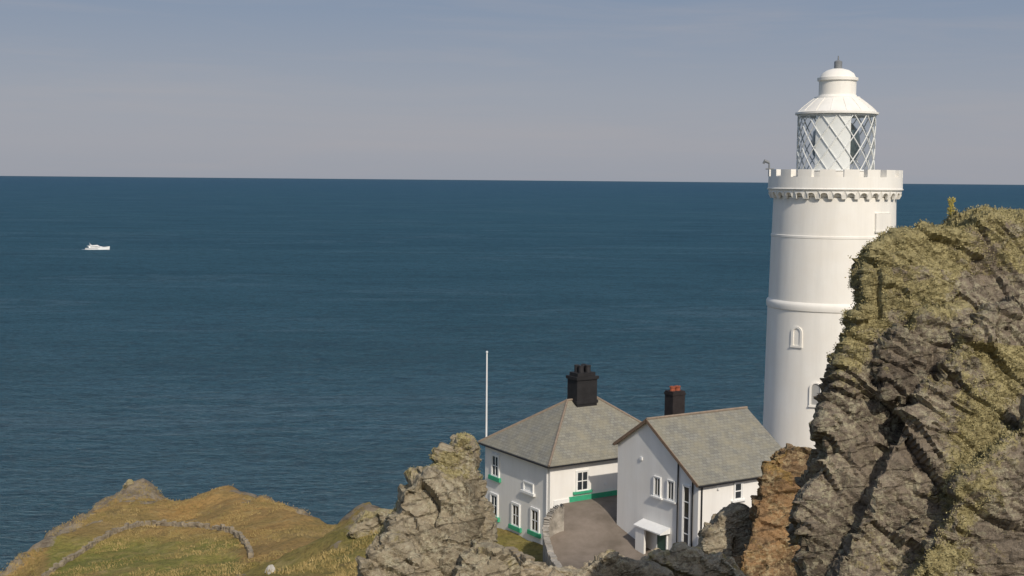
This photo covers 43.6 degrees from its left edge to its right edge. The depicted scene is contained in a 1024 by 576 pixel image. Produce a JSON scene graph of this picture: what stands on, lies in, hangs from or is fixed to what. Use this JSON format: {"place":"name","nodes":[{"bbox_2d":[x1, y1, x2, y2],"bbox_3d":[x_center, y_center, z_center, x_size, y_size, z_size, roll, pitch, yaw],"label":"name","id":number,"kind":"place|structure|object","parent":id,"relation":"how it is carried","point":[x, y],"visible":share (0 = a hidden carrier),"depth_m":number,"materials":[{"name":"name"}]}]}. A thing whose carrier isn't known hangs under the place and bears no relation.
{"place":"outdoors","nodes":[
{"label":"outdoors","id":0,"kind":"place"},
{"bbox_2d":[0,478,542,575],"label":"headland","id":1,"kind":"structure","parent":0,"point":[61,544],"depth_m":125.73,"materials":[{"name":"green plant"}]},
{"bbox_2d":[117,479,133,492],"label":"crest rocks","id":2,"kind":"object","parent":1,"relation":"on","point":[129,481],"visible":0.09,"depth_m":159.69,"materials":[{"name":"beige stone"}]},
{"bbox_2d":[41,519,253,575],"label":"drystone wall","id":3,"kind":"structure","parent":1,"relation":"on","point":[163,522],"depth_m":129.23,"materials":[{"name":"grey stone"}]},
{"bbox_2d":[0,481,380,575],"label":"grass","id":4,"kind":"structure","parent":1,"relation":"on","point":[312,567],"depth_m":122.74,"materials":[{"name":"green plant"}]},
{"bbox_2d":[265,565,275,573],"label":"boulder","id":5,"kind":"object","parent":1,"relation":"on","point":[271,568],"visible":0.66,"depth_m":87.68,"materials":[{"name":"stone"}]},
{"bbox_2d":[344,508,391,537],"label":"slope rocks","id":6,"kind":"object","parent":1,"relation":"on","point":[365,522],"visible":0.39,"depth_m":85.75,"materials":[{"name":"grey stone"}]},
{"bbox_2d":[355,431,520,575],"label":"rock outcrop","id":7,"kind":"object","parent":1,"relation":"on","point":[442,523],"visible":0.97,"depth_m":52.28,"materials":[{"name":"grey stone"}]},
{"bbox_2d":[508,547,534,563],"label":"garden wall","id":8,"kind":"structure","parent":1,"relation":"on","point":[521,557],"depth_m":80.76,"materials":[{"name":"beige stone"}]},
{"bbox_2d":[542,503,563,567],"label":"courtyard wall","id":9,"kind":"structure","parent":1,"relation":"on","point":[553,523],"depth_m":83.08,"materials":[{"name":"stone"}]},
{"bbox_2d":[478,364,641,544],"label":"keeper house","id":10,"kind":"structure","parent":1,"relation":"on","point":[539,465],"depth_m":90.25,"materials":[{"name":"paint"}]},
{"bbox_2d":[485,351,487,436],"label":"flagpole","id":11,"kind":"object","parent":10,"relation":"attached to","point":[486,388],"visible":0.48,"depth_m":99.95,"materials":[{"name":"white metal"}]},
{"bbox_2d":[488,452,500,482],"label":"window","id":12,"kind":"structure","parent":10,"relation":"in","point":[495,458],"depth_m":92.86,"materials":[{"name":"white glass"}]},
{"bbox_2d":[489,491,499,521],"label":"window","id":13,"kind":"structure","parent":10,"relation":"in","point":[493,497],"depth_m":93.13,"materials":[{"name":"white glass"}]},
{"bbox_2d":[508,501,521,532],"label":"window","id":14,"kind":"structure","parent":10,"relation":"in","point":[515,507],"depth_m":90.74,"materials":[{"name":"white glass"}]},
{"bbox_2d":[520,480,534,496],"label":"blocked window","id":15,"kind":"structure","parent":10,"relation":"in","point":[528,488],"depth_m":89.16,"materials":[{"name":"white paint"}]},
{"bbox_2d":[527,506,540,538],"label":"window","id":16,"kind":"structure","parent":10,"relation":"in","point":[534,530],"depth_m":88.62,"materials":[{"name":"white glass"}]},
{"bbox_2d":[573,469,592,494],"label":"window","id":17,"kind":"structure","parent":10,"relation":"in","point":[582,477],"depth_m":88.27,"materials":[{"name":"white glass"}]},
{"bbox_2d":[518,540,747,575],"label":"foreground rocks","id":18,"kind":"object","parent":1,"relation":"on","point":[680,558],"visible":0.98,"depth_m":53.13,"materials":[{"name":"grey stone"}]},
{"bbox_2d":[374,206,1023,575],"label":"cliff plants","id":19,"kind":"object","parent":1,"relation":"on","point":[1015,210],"visible":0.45,"depth_m":30.34,"materials":[{"name":"green plant"}]},
{"bbox_2d":[694,502,752,556],"bbox_3d":[11.292,14.407,65.030,5.506,7.316,8.672,1,5,0],"label":"rock","id":20,"kind":"object","parent":1,"relation":"on","point":[726,530],"visible":0.41,"depth_m":63.23,"materials":[{"name":"grey stone"}]},
{"bbox_2d":[734,444,810,575],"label":"rock ledge","id":21,"kind":"object","parent":1,"relation":"on","point":[768,551],"visible":0.55,"depth_m":59.81,"materials":[{"name":"brown stone"}]},
{"bbox_2d":[0,176,1023,572],"bbox_3d":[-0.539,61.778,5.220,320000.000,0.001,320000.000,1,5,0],"label":"sea","id":22,"kind":"structure","parent":0,"point":[316,348],"depth_m":567.55,"materials":[{"name":"liquid"}]},
{"bbox_2d":[85,245,109,249],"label":"motor yacht","id":23,"kind":"object","parent":22,"relation":"on","point":[94,247],"visible":0.99,"depth_m":1083.45,"materials":[{"name":"white paint"}]},
{"bbox_2d":[0,0,1023,184],"label":"sky","id":24,"kind":"structure","parent":0,"point":[533,90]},
{"bbox_2d":[550,495,649,570],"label":"courtyard","id":25,"kind":"structure","parent":0,"point":[592,530],"depth_m":83.67,"materials":[{"name":"grey concrete"}]},
{"bbox_2d":[612,385,780,553],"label":"cottage","id":26,"kind":"structure","parent":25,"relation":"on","point":[683,475],"depth_m":81.15,"materials":[{"name":"paint"}]},
{"bbox_2d":[650,475,662,499],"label":"window","id":27,"kind":"structure","parent":26,"relation":"in","point":[656,480],"depth_m":80.93,"materials":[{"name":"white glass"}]},
{"bbox_2d":[656,534,667,548],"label":"door","id":28,"kind":"structure","parent":26,"relation":"in","point":[661,541],"depth_m":80.69,"materials":[{"name":"green wood"}]},
{"bbox_2d":[663,479,676,503],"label":"window","id":29,"kind":"structure","parent":26,"relation":"in","point":[670,497],"depth_m":79.79,"materials":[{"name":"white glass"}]},
{"bbox_2d":[681,484,690,545],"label":"stair window","id":30,"kind":"structure","parent":26,"relation":"in","point":[686,489],"depth_m":78.63,"materials":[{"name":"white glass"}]},
{"bbox_2d":[731,481,745,502],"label":"window","id":31,"kind":"structure","parent":26,"relation":"in","point":[738,486],"depth_m":79.26,"materials":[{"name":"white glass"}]},
{"bbox_2d":[763,56,903,449],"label":"lighthouse","id":32,"kind":"object","parent":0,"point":[832,211],"visible":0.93,"depth_m":88.97,"materials":[{"name":"white paint"}]},
{"bbox_2d":[790,326,802,347],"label":"window","id":33,"kind":"structure","parent":32,"relation":"in","point":[792,331],"depth_m":89.28,"materials":[{"name":"white paint"}]},
{"bbox_2d":[808,382,818,406],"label":"window","id":34,"kind":"structure","parent":32,"relation":"in","point":[813,391],"depth_m":88.79,"materials":[{"name":"white paint"}]},
{"bbox_2d":[874,213,891,232],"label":"blank window","id":35,"kind":"structure","parent":32,"relation":"in","point":[882,220],"depth_m":88.32,"materials":[{"name":"white paint"}]},
{"bbox_2d":[785,207,1023,575],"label":"cliff","id":36,"kind":"structure","parent":0,"point":[876,468],"depth_m":29.11,"materials":[{"name":"grey stone"}]},
{"bbox_2d":[942,206,950,222],"bbox_3d":[12.499,-2.061,36.850,0.275,0.616,0.295,-1,5,-21],"label":"cliff top plant","id":37,"kind":"object","parent":36,"relation":"on","point":[946,213],"visible":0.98,"depth_m":36.84,"materials":[{"name":"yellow plant"}]}
]}

